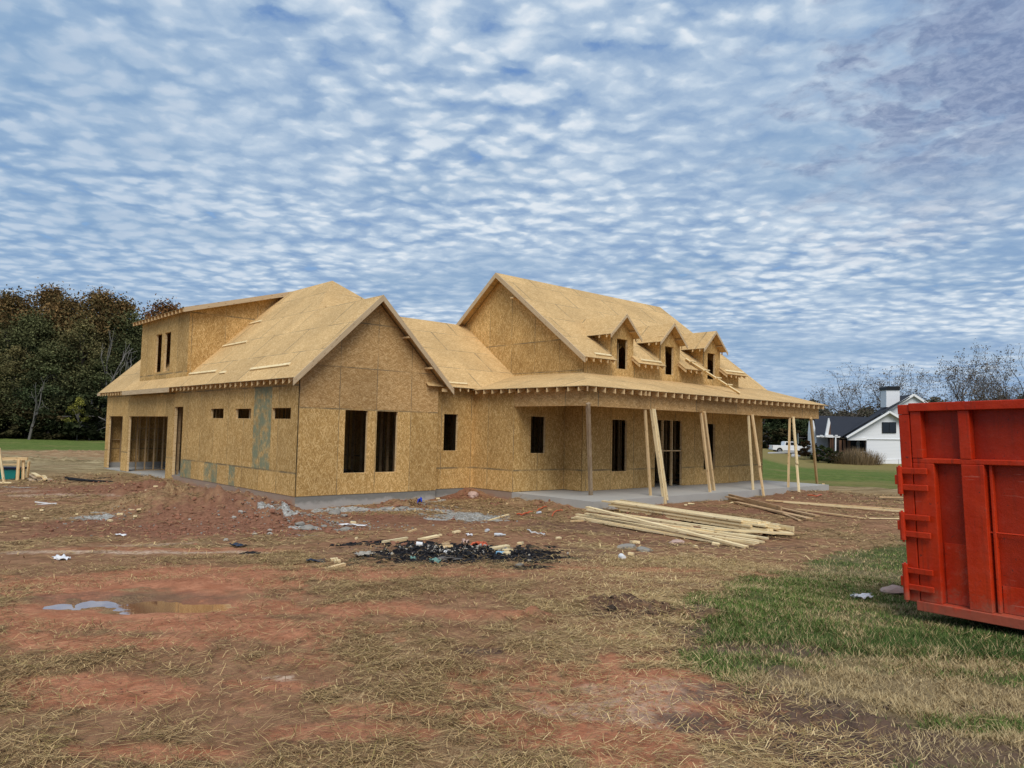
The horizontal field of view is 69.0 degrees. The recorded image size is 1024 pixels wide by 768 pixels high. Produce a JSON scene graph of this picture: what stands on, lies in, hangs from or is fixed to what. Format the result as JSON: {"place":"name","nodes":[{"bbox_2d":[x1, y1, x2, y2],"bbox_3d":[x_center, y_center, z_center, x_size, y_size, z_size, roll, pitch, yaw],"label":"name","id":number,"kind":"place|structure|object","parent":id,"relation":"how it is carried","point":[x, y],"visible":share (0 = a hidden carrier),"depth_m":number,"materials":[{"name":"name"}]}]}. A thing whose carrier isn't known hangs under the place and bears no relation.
{"place":"outdoors","nodes":[
{"label":"outdoors","id":0,"kind":"place"},
{"bbox_2d":[0,436,1023,767],"bbox_3d":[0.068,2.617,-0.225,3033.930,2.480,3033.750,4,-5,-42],"label":"ground","id":1,"kind":"structure","parent":0,"point":[60,458],"depth_m":6.00,"materials":[{"name":"soil"}]},
{"bbox_2d":[0,448,11,482],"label":"stake frame","id":2,"kind":"object","parent":1,"relation":"on","point":[2,471],"visible":1,"depth_m":24.59,"materials":[{"name":"brown wood"}]},
{"bbox_2d":[0,466,26,479],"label":"plastic bin","id":3,"kind":"object","parent":1,"relation":"on","point":[9,472],"visible":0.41,"depth_m":26.35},
{"bbox_2d":[0,392,28,437],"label":"undergrowth bush","id":4,"kind":"object","parent":1,"relation":"on","point":[1,430],"visible":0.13,"depth_m":82.65,"materials":[{"name":"green plant"}]},
{"bbox_2d":[2,457,30,479],"bbox_3d":[-17.836,2.980,26.343,1.763,0.835,0.735,1,-4,0],"label":"trestle","id":5,"kind":"object","parent":1,"relation":"on","point":[19,459],"visible":0.87,"depth_m":26.06,"materials":[{"name":"brown wood"}]},
{"bbox_2d":[0,400,45,438],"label":"undergrowth bush","id":6,"kind":"object","parent":1,"relation":"on","point":[13,431],"visible":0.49,"depth_m":80.94,"materials":[{"name":"green plant"}]},
{"bbox_2d":[0,284,55,388],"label":"woodland tree","id":7,"kind":"object","parent":1,"relation":"on","point":[7,301],"visible":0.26,"depth_m":89.75,"materials":[{"name":"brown plant"}]},
{"bbox_2d":[0,344,62,431],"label":"woodland tree","id":8,"kind":"object","parent":1,"relation":"on","point":[7,367],"visible":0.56,"depth_m":82.98,"materials":[{"name":"green plant"}]},
{"bbox_2d":[0,307,65,437],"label":"woodland tree","id":9,"kind":"object","parent":1,"relation":"on","point":[32,324],"visible":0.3,"depth_m":87.44,"materials":[{"name":"green plant"}]},
{"bbox_2d":[28,376,50,439],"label":"dead tree","id":10,"kind":"object","parent":1,"relation":"on","point":[37,406],"visible":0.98,"depth_m":79.62,"materials":[{"name":"grey plant"}]},
{"bbox_2d":[22,408,71,439],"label":"undergrowth bush","id":11,"kind":"object","parent":1,"relation":"on","point":[40,418],"visible":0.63,"depth_m":80.71,"materials":[{"name":"green plant"}]},
{"bbox_2d":[3,337,94,438],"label":"woodland tree","id":12,"kind":"object","parent":1,"relation":"on","point":[48,364],"visible":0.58,"depth_m":82.58,"materials":[{"name":"green plant"}]},
{"bbox_2d":[19,277,78,340],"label":"woodland tree","id":13,"kind":"object","parent":1,"relation":"on","point":[49,296],"visible":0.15,"depth_m":95.86,"materials":[{"name":"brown plant"}]},
{"bbox_2d":[17,290,96,389],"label":"woodland tree","id":14,"kind":"object","parent":1,"relation":"on","point":[65,304],"visible":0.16,"depth_m":92.47,"materials":[{"name":"green plant"}]},
{"bbox_2d":[44,391,106,440],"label":"undergrowth bush","id":15,"kind":"object","parent":1,"relation":"on","point":[67,428],"visible":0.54,"depth_m":80.80,"materials":[{"name":"green plant"}]},
{"bbox_2d":[61,396,90,440],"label":"sapling","id":16,"kind":"object","parent":1,"relation":"on","point":[79,401],"visible":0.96,"depth_m":79.81,"materials":[{"name":"green plant"}]},
{"bbox_2d":[27,319,128,438],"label":"woodland tree","id":17,"kind":"object","parent":1,"relation":"on","point":[83,344],"visible":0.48,"depth_m":84.81,"materials":[{"name":"green plant"}]},
{"bbox_2d":[44,284,134,407],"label":"woodland tree","id":18,"kind":"object","parent":1,"relation":"on","point":[97,301],"visible":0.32,"depth_m":89.46,"materials":[{"name":"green plant"}]},
{"bbox_2d":[74,407,106,439],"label":"undergrowth bush","id":19,"kind":"object","parent":1,"relation":"on","point":[90,413],"visible":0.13,"depth_m":80.26,"materials":[{"name":"green plant"}]},
{"bbox_2d":[62,349,127,438],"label":"woodland tree","id":20,"kind":"object","parent":1,"relation":"on","point":[98,371],"visible":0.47,"depth_m":83.84,"materials":[{"name":"green plant"}]},
{"bbox_2d":[61,289,148,388],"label":"woodland tree","id":21,"kind":"object","parent":1,"relation":"on","point":[125,307],"visible":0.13,"depth_m":91.07,"materials":[{"name":"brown plant"}]},
{"bbox_2d":[79,307,147,393],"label":"woodland tree","id":22,"kind":"object","parent":1,"relation":"on","point":[133,340],"visible":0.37,"depth_m":89.12,"materials":[{"name":"green plant"}]},
{"bbox_2d":[97,328,135,439],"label":"dead tree","id":23,"kind":"object","parent":1,"relation":"on","point":[115,374],"visible":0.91,"depth_m":84.31,"materials":[{"name":"grey plant"}]},
{"bbox_2d":[43,601,236,614],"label":"puddle","id":24,"kind":"object","parent":1,"relation":"on","point":[152,607],"visible":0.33,"depth_m":6.85,"materials":[{"name":"brown liquid"}]},
{"bbox_2d":[138,294,182,318],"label":"woodland tree","id":25,"kind":"object","parent":1,"relation":"on","point":[159,308],"visible":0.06,"depth_m":99.66,"materials":[{"name":"brown plant"}]},
{"bbox_2d":[53,494,520,535],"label":"gravel chips","id":26,"kind":"object","parent":1,"relation":"on","point":[439,515],"visible":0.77,"depth_m":16.69,"materials":[{"name":"gravel"}]},
{"bbox_2d":[4,472,859,548],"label":"dirt clods","id":27,"kind":"object","parent":1,"relation":"on","point":[272,510],"visible":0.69,"depth_m":15.44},
{"bbox_2d":[318,540,579,568],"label":"charcoal bits","id":28,"kind":"object","parent":1,"relation":"on","point":[497,555],"visible":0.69,"depth_m":10.94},
{"bbox_2d":[0,472,903,563],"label":"straw","id":29,"kind":"object","parent":1,"relation":"on","point":[409,511],"visible":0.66,"depth_m":15.68,"materials":[{"name":"plant"}]},
{"bbox_2d":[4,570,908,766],"bbox_3d":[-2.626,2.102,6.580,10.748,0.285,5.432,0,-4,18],"label":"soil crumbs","id":30,"kind":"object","parent":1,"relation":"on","point":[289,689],"visible":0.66,"depth_m":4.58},
{"bbox_2d":[97,273,828,509],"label":"unfinished house","id":31,"kind":"structure","parent":1,"relation":"on","point":[360,400],"depth_m":24.77,"materials":[{"name":"wood"}]},
{"bbox_2d":[249,362,291,370],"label":"toe board","id":32,"kind":"object","parent":31,"relation":"on","point":[271,366],"visible":1,"depth_m":21.80,"materials":[{"name":"brown wood"}]},
{"bbox_2d":[358,410,367,472],"bbox_3d":[-4.511,1.652,21.406,0.816,1.871,0.080,4,-5,-42],"label":"window frame","id":33,"kind":"structure","parent":31,"relation":"in","point":[358,410],"depth_m":21.65,"materials":[{"name":"brown wood"}]},
{"bbox_2d":[384,411,397,471],"bbox_3d":[-3.744,1.712,22.105,0.806,1.871,0.080,4,-5,-42],"label":"window frame","id":34,"kind":"structure","parent":31,"relation":"in","point":[384,411],"depth_m":22.35,"materials":[{"name":"brown wood"}]},
{"bbox_2d":[612,419,626,470],"bbox_3d":[3.610,2.081,25.282,0.866,1.816,0.080,4,-5,-42],"label":"window frame","id":35,"kind":"structure","parent":31,"relation":"in","point":[612,419],"depth_m":25.54,"materials":[{"name":"brown wood"}]},
{"bbox_2d":[644,409,651,495],"bbox_3d":[4.162,2.095,22.837,0.065,2.679,0.519,-1,-4,38],"label":"wooden prop","id":36,"kind":"object","parent":31,"relation":"on","point":[647,452],"visible":0.93,"depth_m":22.82,"materials":[{"name":"brown wood"}]},
{"bbox_2d":[699,412,711,491],"bbox_3d":[6.431,2.264,24.773,0.511,2.680,0.084,3,-4,-25],"label":"wooden prop","id":37,"kind":"object","parent":31,"relation":"on","point":[705,452],"visible":1,"depth_m":24.75,"materials":[{"name":"brown wood"}]},
{"bbox_2d":[704,424,714,469],"bbox_3d":[7.624,2.428,28.938,0.866,1.841,0.080,4,-5,-42],"label":"window frame","id":38,"kind":"structure","parent":31,"relation":"in","point":[713,424],"depth_m":29.19,"materials":[{"name":"brown wood"}]},
{"bbox_2d":[685,358,739,393],"bbox_3d":[7.456,-0.298,27.736,2.021,1.380,0.330,0,-4,22],"label":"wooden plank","id":39,"kind":"object","parent":31,"relation":"on","point":[712,376],"visible":1,"depth_m":27.70,"materials":[{"name":"brown wood"}]},
{"bbox_2d":[747,415,753,489],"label":"wooden prop","id":40,"kind":"object","parent":31,"relation":"on","point":[750,451],"visible":1,"depth_m":26.50,"materials":[{"name":"brown wood"}]},
{"bbox_2d":[787,417,790,486],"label":"wooden prop","id":41,"kind":"object","parent":31,"relation":"on","point":[789,437],"visible":1,"depth_m":28.34,"materials":[{"name":"brown wood"}]},
{"bbox_2d":[374,543,568,561],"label":"ash flakes","id":42,"kind":"object","parent":1,"relation":"on","point":[478,546],"visible":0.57,"depth_m":11.52,"materials":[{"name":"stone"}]},
{"bbox_2d":[0,543,1023,767],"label":"straw","id":43,"kind":"object","parent":1,"relation":"on","point":[549,608],"visible":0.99,"depth_m":4.94,"materials":[{"name":"plant"}]},
{"bbox_2d":[586,402,592,494],"bbox_3d":[2.270,2.073,21.807,0.134,3.027,2.164,1,-4,10],"label":"wooden prop","id":44,"kind":"object","parent":1,"relation":"on","point":[589,446],"visible":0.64,"depth_m":21.65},
{"bbox_2d":[650,409,668,503],"bbox_3d":[4.487,2.201,22.733,0.602,2.895,0.134,1,-4,6],"label":"wooden prop","id":45,"kind":"object","parent":1,"relation":"on","point":[660,464],"visible":0.93,"depth_m":22.71,"materials":[{"name":"brown wood"}]},
{"bbox_2d":[571,517,747,547],"bbox_3d":[2.941,3.169,16.130,0.090,0.063,5.225,4,-4,-34],"label":"lumber board","id":46,"kind":"object","parent":1,"relation":"on","point":[689,537],"visible":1,"depth_m":15.83,"materials":[{"name":"brown wood"}]},
{"bbox_2d":[574,516,705,538],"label":"lumber board","id":47,"kind":"object","parent":46,"relation":"on","point":[579,517],"visible":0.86,"depth_m":16.61,"materials":[{"name":"brown wood"}]},
{"bbox_2d":[687,534,758,543],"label":"lumber board","id":48,"kind":"object","parent":47,"relation":"on","point":[739,540],"visible":0.79,"depth_m":14.40,"materials":[{"name":"brown wood"}]},
{"bbox_2d":[585,506,748,547],"bbox_3d":[3.105,3.012,15.968,0.120,0.314,4.764,4,-4,-33],"label":"lumber board","id":49,"kind":"object","parent":46,"relation":"on","point":[674,528],"visible":0.93,"depth_m":15.58,"materials":[{"name":"brown wood"}]},
{"bbox_2d":[575,514,754,544],"bbox_3d":[3.133,3.152,16.376,0.090,0.092,5.041,4,-4,-37],"label":"lumber board","id":50,"kind":"object","parent":1,"relation":"on","point":[630,523],"visible":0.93,"depth_m":16.79,"materials":[{"name":"brown wood"}]},
{"bbox_2d":[585,513,756,539],"bbox_3d":[3.378,3.167,16.635,0.090,0.147,4.560,5,-5,-43],"label":"lumber board","id":51,"kind":"object","parent":1,"relation":"on","point":[703,532],"visible":0.57,"depth_m":15.97,"materials":[{"name":"brown wood"}]},
{"bbox_2d":[590,514,756,537],"bbox_3d":[3.443,3.142,16.619,4.196,0.115,0.090,-2,-5,43],"label":"lumber board","id":52,"kind":"object","parent":51,"relation":"on","point":[707,530],"visible":0.86,"depth_m":16.09,"materials":[{"name":"brown wood"}]},
{"bbox_2d":[620,509,774,534],"bbox_3d":[4.207,3.245,17.748,0.090,0.038,4.918,3,-4,-32],"label":"lumber board","id":53,"kind":"object","parent":1,"relation":"on","point":[721,525],"visible":0.64,"depth_m":17.26,"materials":[{"name":"brown wood"}]},
{"bbox_2d":[618,507,769,530],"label":"lumber board","id":54,"kind":"object","parent":53,"relation":"on","point":[756,528],"visible":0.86,"depth_m":17.29,"materials":[{"name":"brown wood"}]},
{"bbox_2d":[608,504,752,526],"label":"lumber board","id":55,"kind":"object","parent":54,"relation":"on","point":[726,522],"visible":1,"depth_m":17.83,"materials":[{"name":"brown wood"}]},
{"bbox_2d":[614,504,767,526],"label":"lumber board","id":56,"kind":"object","parent":55,"relation":"on","point":[754,524],"visible":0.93,"depth_m":17.45,"materials":[{"name":"brown wood"}]},
{"bbox_2d":[601,500,743,521],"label":"lumber board","id":57,"kind":"object","parent":56,"relation":"on","point":[709,516],"visible":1,"depth_m":18.05,"materials":[{"name":"brown wood"}]},
{"bbox_2d":[702,411,715,490],"bbox_3d":[6.676,2.429,25.192,0.112,2.976,1.361,-1,-4,32],"label":"wooden prop","id":58,"kind":"object","parent":1,"relation":"on","point":[709,452],"visible":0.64,"depth_m":25.12,"materials":[{"name":"brown wood"}]},
{"bbox_2d":[577,595,891,710],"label":"torn sod","id":59,"kind":"structure","parent":1,"relation":"on","point":[829,702],"depth_m":5.64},
{"bbox_2d":[701,527,768,539],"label":"lumber board","id":60,"kind":"object","parent":1,"relation":"on","point":[762,537],"visible":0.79,"depth_m":15.60,"materials":[{"name":"brown wood"}]},
{"bbox_2d":[715,528,792,534],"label":"lumber board","id":61,"kind":"object","parent":60,"relation":"on","point":[755,531],"visible":1,"depth_m":15.55,"materials":[{"name":"brown wood"}]},
{"bbox_2d":[598,511,761,534],"bbox_3d":[3.679,3.138,16.966,4.144,0.144,0.090,-2,-5,42],"label":"lumber board","id":62,"kind":"object","parent":61,"relation":"on","point":[706,526],"visible":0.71,"depth_m":16.59,"materials":[{"name":"brown wood"}]},
{"bbox_2d":[586,509,692,526],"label":"lumber board","id":63,"kind":"object","parent":62,"relation":"on","point":[669,522],"visible":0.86,"depth_m":17.02,"materials":[{"name":"brown wood"}]},
{"bbox_2d":[728,494,781,510],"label":"lumber board","id":64,"kind":"object","parent":1,"relation":"on","point":[762,504],"visible":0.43,"depth_m":22.48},
{"bbox_2d":[751,414,764,496],"bbox_3d":[8.720,2.533,26.474,0.135,2.903,0.610,3,-4,-30],"label":"wooden prop","id":65,"kind":"object","parent":1,"relation":"on","point":[757,452],"visible":0.96,"depth_m":26.41,"materials":[{"name":"brown wood"}]},
{"bbox_2d":[763,419,780,441],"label":"scrub tree","id":66,"kind":"object","parent":1,"relation":"on","point":[773,425],"visible":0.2,"depth_m":148.12,"materials":[{"name":"green plant"}]},
{"bbox_2d":[725,496,819,516],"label":"lumber board","id":67,"kind":"object","parent":1,"relation":"on","point":[801,512],"visible":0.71,"depth_m":20.94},
{"bbox_2d":[733,501,812,519],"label":"lumber board","id":68,"kind":"object","parent":1,"relation":"on","point":[771,510],"visible":1,"depth_m":20.90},
{"bbox_2d":[763,426,787,448],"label":"hedge bush","id":69,"kind":"object","parent":1,"relation":"on","point":[775,436],"visible":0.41,"depth_m":137.59,"materials":[{"name":"green plant"}]},
{"bbox_2d":[763,419,791,430],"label":"scrub tree","id":70,"kind":"object","parent":1,"relation":"on","point":[784,426],"visible":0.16,"depth_m":150.06,"materials":[{"name":"green plant"}]},
{"bbox_2d":[763,428,796,444],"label":"hedge bush","id":71,"kind":"object","parent":1,"relation":"on","point":[782,432],"visible":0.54,"depth_m":138.20,"materials":[{"name":"green plant"}]},
{"bbox_2d":[765,428,807,445],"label":"hedge bush","id":72,"kind":"object","parent":1,"relation":"on","point":[800,440],"visible":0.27,"depth_m":138.36,"materials":[{"name":"green plant"}]},
{"bbox_2d":[777,419,807,434],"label":"scrub tree","id":73,"kind":"object","parent":1,"relation":"on","point":[796,426],"visible":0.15,"depth_m":151.96,"materials":[{"name":"green plant"}]},
{"bbox_2d":[792,416,799,492],"bbox_3d":[10.673,2.613,28.006,0.102,2.827,1.651,0,-4,13],"label":"wooden prop","id":74,"kind":"object","parent":1,"relation":"on","point":[795,449],"visible":1,"depth_m":27.94,"materials":[{"name":"brown wood"}]},
{"bbox_2d":[797,440,816,457],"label":"shrub","id":75,"kind":"object","parent":1,"relation":"on","point":[806,452],"visible":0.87,"depth_m":100.40,"materials":[{"name":"green plant"}]},
{"bbox_2d":[809,417,818,483],"bbox_3d":[12.799,2.945,31.560,0.117,3.005,4.076,0,-4,26],"label":"wooden prop","id":76,"kind":"object","parent":1,"relation":"on","point":[813,448],"visible":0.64,"depth_m":31.34,"materials":[{"name":"brown wood"}]},
{"bbox_2d":[809,445,832,461],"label":"shrub","id":77,"kind":"object","parent":1,"relation":"on","point":[821,447],"visible":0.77,"depth_m":94.82,"materials":[{"name":"green plant"}]},
{"bbox_2d":[816,447,837,461],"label":"shrub","id":78,"kind":"object","parent":1,"relation":"on","point":[826,455],"visible":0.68,"depth_m":94.33,"materials":[{"name":"green plant"}]},
{"bbox_2d":[796,509,866,518],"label":"lumber board","id":79,"kind":"object","parent":1,"relation":"on","point":[831,513],"visible":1,"depth_m":20.49,"materials":[{"name":"brown wood"}]},
{"bbox_2d":[766,500,903,509],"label":"lumber board","id":80,"kind":"object","parent":1,"relation":"on","point":[842,505],"visible":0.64,"depth_m":23.03,"materials":[{"name":"brown wood"}]},
{"bbox_2d":[783,501,903,511],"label":"lumber board","id":81,"kind":"object","parent":1,"relation":"on","point":[843,506],"visible":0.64,"depth_m":22.58,"materials":[{"name":"brown wood"}]},
{"bbox_2d":[813,381,876,438],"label":"bare tree","id":82,"kind":"object","parent":1,"relation":"on","point":[841,406],"visible":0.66,"depth_m":115.77,"materials":[{"name":"brown plant"}]},
{"bbox_2d":[795,362,905,428],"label":"bare tree","id":83,"kind":"object","parent":1,"relation":"on","point":[875,401],"visible":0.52,"depth_m":129.74,"materials":[{"name":"brown plant"}]},
{"bbox_2d":[828,445,885,464],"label":"ornamental grass","id":84,"kind":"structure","parent":1,"relation":"on","point":[855,457],"depth_m":91.46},
{"bbox_2d":[808,386,927,463],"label":"farmhouse","id":85,"kind":"object","parent":1,"relation":"on","point":[880,434],"visible":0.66,"depth_m":99.10,"materials":[{"name":"white"}]},
{"bbox_2d":[882,422,895,432],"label":"window","id":86,"kind":"structure","parent":85,"relation":"in","point":[887,427],"depth_m":94.70,"materials":[{"name":"grey glass"}]},
{"bbox_2d":[880,584,903,594],"bbox_3d":[4.361,2.340,8.511,0.341,0.096,0.248,3,-4,-31],"label":"rock","id":87,"kind":"object","parent":1,"relation":"on","point":[892,589],"visible":0.87,"depth_m":8.43,"materials":[{"name":"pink stone"}]},
{"bbox_2d":[845,362,947,414],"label":"bare tree","id":88,"kind":"object","parent":1,"relation":"on","point":[881,384],"visible":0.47,"depth_m":127.26,"materials":[{"name":"brown plant"}]},
{"bbox_2d":[895,399,1023,629],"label":"dumpster","id":89,"kind":"object","parent":1,"relation":"on","point":[959,479],"visible":1,"depth_m":6.63,"materials":[{"name":"metal"}]},
{"bbox_2d":[897,405,920,601],"bbox_3d":[4.700,1.113,7.692,2.358,1.843,0.104,0,-3,-35],"label":"rear door","id":90,"kind":"structure","parent":89,"relation":"in","point":[903,413],"depth_m":7.02,"materials":[{"name":"red paint"}]},
{"bbox_2d":[917,338,1023,401],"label":"bare tree","id":91,"kind":"object","parent":1,"relation":"on","point":[960,383],"visible":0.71,"depth_m":123.18,"materials":[{"name":"brown plant"}]},
{"bbox_2d":[930,364,1020,401],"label":"bare tree","id":92,"kind":"object","parent":1,"relation":"on","point":[970,394],"visible":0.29,"depth_m":132.98,"materials":[{"name":"brown plant"}]},
{"bbox_2d":[951,344,1023,400],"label":"bare tree","id":93,"kind":"object","parent":1,"relation":"on","point":[998,385],"visible":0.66,"depth_m":115.08,"materials":[{"name":"brown plant"}]},
{"bbox_2d":[966,369,1023,400],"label":"bare tree","id":94,"kind":"object","parent":1,"relation":"on","point":[1014,389],"visible":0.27,"depth_m":130.89,"materials":[{"name":"brown plant"}]},
{"bbox_2d":[0,0,1023,412],"label":"sky","id":95,"kind":"structure","parent":0,"point":[816,187],"materials":[{"name":"blue"}]},
{"bbox_2d":[768,451,794,453],"bbox_3d":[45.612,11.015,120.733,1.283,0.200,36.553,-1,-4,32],"label":"driveway","id":96,"kind":"structure","parent":0,"point":[780,452],"depth_m":111.01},
{"bbox_2d":[768,441,806,452],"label":"pickup truck","id":97,"kind":"object","parent":96,"relation":"on","point":[783,446],"visible":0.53,"depth_m":122.62,"materials":[{"name":"white paint"}]},
{"bbox_2d":[659,568,1023,767],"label":"grass","id":98,"kind":"structure","parent":0,"point":[963,647],"depth_m":5.80,"materials":[{"name":"plant"}]},
{"bbox_2d":[788,541,906,579],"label":"grass","id":99,"kind":"structure","parent":0,"point":[866,570],"depth_m":11.66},
{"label":"lumber board","id":100,"kind":"object","parent":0,"visible":0},
{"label":"lumber board","id":101,"kind":"object","parent":100,"relation":"on","visible":0},
{"bbox_2d":[620,499,793,530],"bbox_3d":[4.528,3.197,18.481,0.038,0.105,6.101,3,-4,-28],"label":"lumber board","id":102,"kind":"object","parent":101,"relation":"on","point":[786,527],"visible":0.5,"depth_m":16.06,"materials":[{"name":"brown wood"}]},
{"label":"lumber board","id":103,"kind":"object","parent":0,"visible":0},
{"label":"lumber board","id":104,"kind":"object","parent":103,"relation":"on","visible":0},
{"bbox_2d":[764,523,778,526],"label":"lumber board","id":105,"kind":"object","parent":104,"relation":"on","point":[773,525],"visible":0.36,"depth_m":16.09,"materials":[{"name":"brown wood"}]},
{"bbox_2d":[620,501,765,522],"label":"lumber board","id":106,"kind":"object","parent":105,"relation":"on","point":[705,513],"visible":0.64,"depth_m":17.65,"materials":[{"name":"brown wood"}]},
{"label":"lumber board","id":107,"kind":"object","parent":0,"visible":0},
{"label":"lumber board","id":108,"kind":"object","parent":107,"relation":"on","visible":0},
{"bbox_2d":[613,501,760,523],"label":"lumber board","id":109,"kind":"object","parent":108,"relation":"on","point":[750,521],"visible":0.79,"depth_m":17.25,"materials":[{"name":"brown wood"}]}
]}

